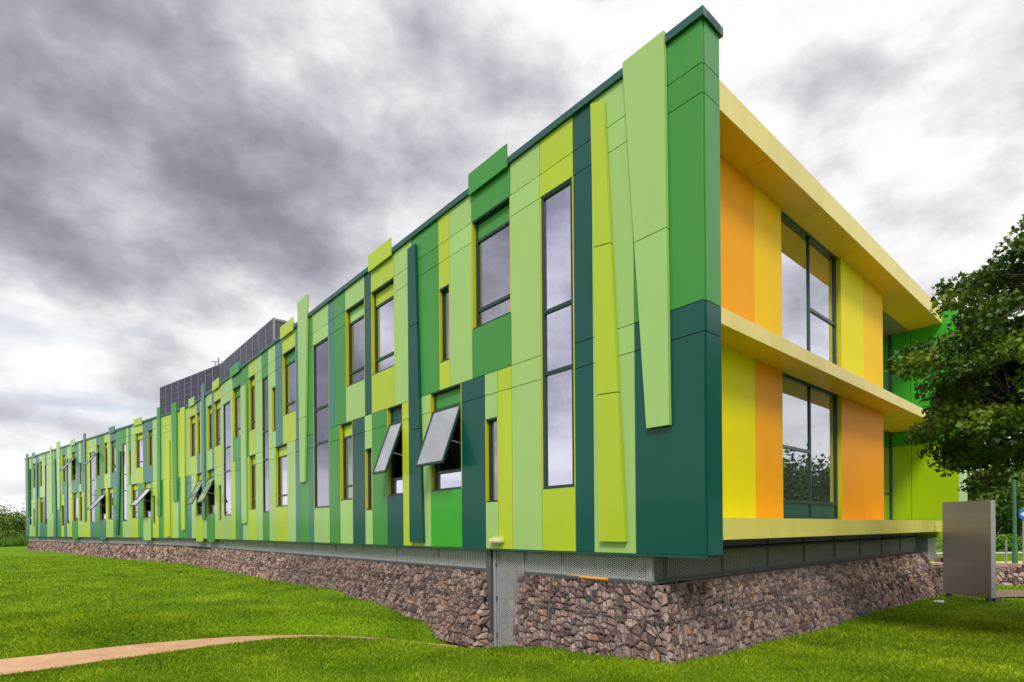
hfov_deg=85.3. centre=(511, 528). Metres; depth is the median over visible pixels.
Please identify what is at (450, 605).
gabion wall
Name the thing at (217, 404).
window
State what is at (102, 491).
window
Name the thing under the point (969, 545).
information sign
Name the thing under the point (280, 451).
window
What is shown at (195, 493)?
window
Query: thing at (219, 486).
window
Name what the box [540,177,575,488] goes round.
window
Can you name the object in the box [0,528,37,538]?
shrub
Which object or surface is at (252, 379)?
window
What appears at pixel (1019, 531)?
tree
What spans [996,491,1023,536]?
tree
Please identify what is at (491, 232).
window
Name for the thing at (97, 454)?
window
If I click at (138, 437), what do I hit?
window
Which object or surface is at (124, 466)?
window
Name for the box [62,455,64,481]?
window
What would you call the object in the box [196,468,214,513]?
window
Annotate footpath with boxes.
[996,590,1023,596]
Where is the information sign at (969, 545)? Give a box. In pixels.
[942,500,999,602]
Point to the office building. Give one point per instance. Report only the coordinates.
(656, 309)
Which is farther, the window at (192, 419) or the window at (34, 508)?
the window at (34, 508)
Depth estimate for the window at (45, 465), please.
53.47 m
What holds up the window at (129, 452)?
in the office building
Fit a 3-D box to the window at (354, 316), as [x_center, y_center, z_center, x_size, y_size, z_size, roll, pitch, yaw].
[-4.755,-5.667,17.108,0.176,2.420,1.320,0,0,-41]
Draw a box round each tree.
[0,500,25,520]
[0,510,25,535]
[884,214,1023,495]
[967,463,1023,528]
[983,462,1023,536]
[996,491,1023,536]
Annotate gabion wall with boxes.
[27,541,518,648]
[511,551,944,663]
[933,563,1023,585]
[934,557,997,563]
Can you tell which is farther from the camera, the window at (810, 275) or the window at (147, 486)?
the window at (147, 486)
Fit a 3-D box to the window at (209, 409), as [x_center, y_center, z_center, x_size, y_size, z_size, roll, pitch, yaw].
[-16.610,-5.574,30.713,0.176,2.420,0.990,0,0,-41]
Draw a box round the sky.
[0,0,1023,517]
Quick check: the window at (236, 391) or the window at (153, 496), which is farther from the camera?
the window at (153, 496)
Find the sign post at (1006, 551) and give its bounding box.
[1005,539,1006,562]
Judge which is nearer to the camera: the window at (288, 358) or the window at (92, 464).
the window at (288, 358)
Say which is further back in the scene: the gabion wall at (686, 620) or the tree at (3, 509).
the tree at (3, 509)
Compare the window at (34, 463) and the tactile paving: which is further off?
the window at (34, 463)
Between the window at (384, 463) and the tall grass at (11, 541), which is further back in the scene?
the tall grass at (11, 541)
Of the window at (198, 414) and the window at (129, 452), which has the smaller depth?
the window at (198, 414)
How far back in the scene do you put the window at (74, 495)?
48.32 m
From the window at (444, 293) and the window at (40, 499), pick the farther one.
the window at (40, 499)
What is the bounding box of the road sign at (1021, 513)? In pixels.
[1019,508,1023,563]
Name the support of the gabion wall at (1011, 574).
on the ground at (18, 551)
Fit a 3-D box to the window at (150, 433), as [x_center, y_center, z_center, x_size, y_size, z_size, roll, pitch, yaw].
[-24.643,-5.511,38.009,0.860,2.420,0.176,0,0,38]
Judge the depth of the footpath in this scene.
18.62 m
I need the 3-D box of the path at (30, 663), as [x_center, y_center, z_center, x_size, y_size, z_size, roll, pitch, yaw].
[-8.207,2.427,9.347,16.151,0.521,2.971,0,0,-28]
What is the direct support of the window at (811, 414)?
in the office building
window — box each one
[29,469,31,524]
[33,463,34,487]
[33,508,34,525]
[39,461,41,485]
[39,497,42,522]
[45,465,46,523]
[59,452,75,479]
[61,505,63,525]
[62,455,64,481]
[67,459,69,522]
[72,492,77,520]
[79,463,80,483]
[79,492,81,520]
[83,445,99,475]
[87,488,105,519]
[90,452,95,521]
[104,443,107,473]
[108,487,112,518]
[110,440,115,472]
[122,443,127,520]
[128,451,130,475]
[129,482,151,517]
[131,484,137,517]
[135,432,142,467]
[148,429,152,465]
[153,496,154,522]
[186,472,201,514]
[190,415,195,456]
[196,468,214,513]
[197,412,199,454]
[207,404,211,449]
[214,398,220,446]
[218,485,220,519]
[223,401,230,515]
[233,384,240,438]
[249,374,254,430]
[249,454,255,509]
[262,376,268,512]
[272,387,275,431]
[275,443,287,506]
[282,346,295,415]
[313,337,329,507]
[340,421,352,500]
[345,298,364,386]
[365,448,372,509]
[371,277,394,375]
[372,403,402,495]
[414,383,461,490]
[439,284,449,362]
[471,196,510,329]
[485,417,498,501]
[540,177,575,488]
[781,212,841,366]
[782,372,842,518]
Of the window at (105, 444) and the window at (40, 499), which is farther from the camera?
the window at (40, 499)
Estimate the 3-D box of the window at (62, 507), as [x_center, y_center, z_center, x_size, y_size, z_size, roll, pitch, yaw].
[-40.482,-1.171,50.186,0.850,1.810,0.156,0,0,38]
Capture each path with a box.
[0,635,465,674]
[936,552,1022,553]
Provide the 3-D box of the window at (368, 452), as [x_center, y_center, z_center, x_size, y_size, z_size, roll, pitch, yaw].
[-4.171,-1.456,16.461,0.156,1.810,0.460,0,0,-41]
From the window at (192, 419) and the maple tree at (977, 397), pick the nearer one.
the maple tree at (977, 397)
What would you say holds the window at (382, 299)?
in the office building
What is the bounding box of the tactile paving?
[931,561,1022,563]
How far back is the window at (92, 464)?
45.33 m
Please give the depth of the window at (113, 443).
42.62 m
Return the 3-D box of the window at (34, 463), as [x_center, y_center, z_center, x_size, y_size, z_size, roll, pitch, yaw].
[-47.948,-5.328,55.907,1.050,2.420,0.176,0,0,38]
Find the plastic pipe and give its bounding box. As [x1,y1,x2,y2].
[574,575,607,580]
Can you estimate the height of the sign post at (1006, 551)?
1.460 m
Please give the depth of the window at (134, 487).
40.06 m
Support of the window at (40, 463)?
in the office building
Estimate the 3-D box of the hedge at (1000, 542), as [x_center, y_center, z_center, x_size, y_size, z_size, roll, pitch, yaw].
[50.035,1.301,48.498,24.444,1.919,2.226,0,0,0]
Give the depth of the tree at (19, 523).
82.29 m
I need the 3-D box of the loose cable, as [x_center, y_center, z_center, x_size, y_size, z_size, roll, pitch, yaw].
[1.296,1.416,9.937,0.560,1.027,0.344,0,0,-30]
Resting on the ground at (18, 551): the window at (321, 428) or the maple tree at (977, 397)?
the maple tree at (977, 397)
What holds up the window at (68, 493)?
in the office building
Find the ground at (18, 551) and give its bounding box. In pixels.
[0,527,1023,681]
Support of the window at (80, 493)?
in the office building
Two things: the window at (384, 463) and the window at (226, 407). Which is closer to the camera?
the window at (384, 463)
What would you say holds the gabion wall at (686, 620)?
on the ground at (18, 551)
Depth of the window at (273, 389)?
22.85 m
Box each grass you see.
[0,536,38,546]
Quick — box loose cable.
[571,580,601,638]
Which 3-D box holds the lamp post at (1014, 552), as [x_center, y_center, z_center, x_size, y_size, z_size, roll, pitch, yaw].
[26.443,-1.998,27.861,2.089,8.380,0.769,0,0,11]
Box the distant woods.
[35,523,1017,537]
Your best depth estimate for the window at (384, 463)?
15.24 m
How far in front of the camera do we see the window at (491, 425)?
12.21 m
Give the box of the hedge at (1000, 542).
[940,534,1022,551]
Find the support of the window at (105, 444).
in the office building
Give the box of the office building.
[24,5,966,646]
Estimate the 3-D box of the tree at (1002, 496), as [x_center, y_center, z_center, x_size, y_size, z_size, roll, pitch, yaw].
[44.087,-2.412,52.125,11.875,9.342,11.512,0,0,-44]
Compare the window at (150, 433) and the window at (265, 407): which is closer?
the window at (265, 407)
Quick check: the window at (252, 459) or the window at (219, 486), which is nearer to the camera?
the window at (252, 459)
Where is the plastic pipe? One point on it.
(596, 578)
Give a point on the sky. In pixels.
(177, 176)
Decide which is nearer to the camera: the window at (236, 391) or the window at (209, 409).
the window at (236, 391)
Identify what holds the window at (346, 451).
in the office building
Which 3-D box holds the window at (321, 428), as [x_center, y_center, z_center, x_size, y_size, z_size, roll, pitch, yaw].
[-6.512,-3.566,19.078,0.091,5.705,1.340,0,0,-41]
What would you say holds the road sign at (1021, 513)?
on the road
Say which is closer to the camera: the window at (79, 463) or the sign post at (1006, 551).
the sign post at (1006, 551)
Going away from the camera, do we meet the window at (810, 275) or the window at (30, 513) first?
the window at (810, 275)
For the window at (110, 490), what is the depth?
43.03 m
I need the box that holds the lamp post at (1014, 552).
[1012,464,1017,563]

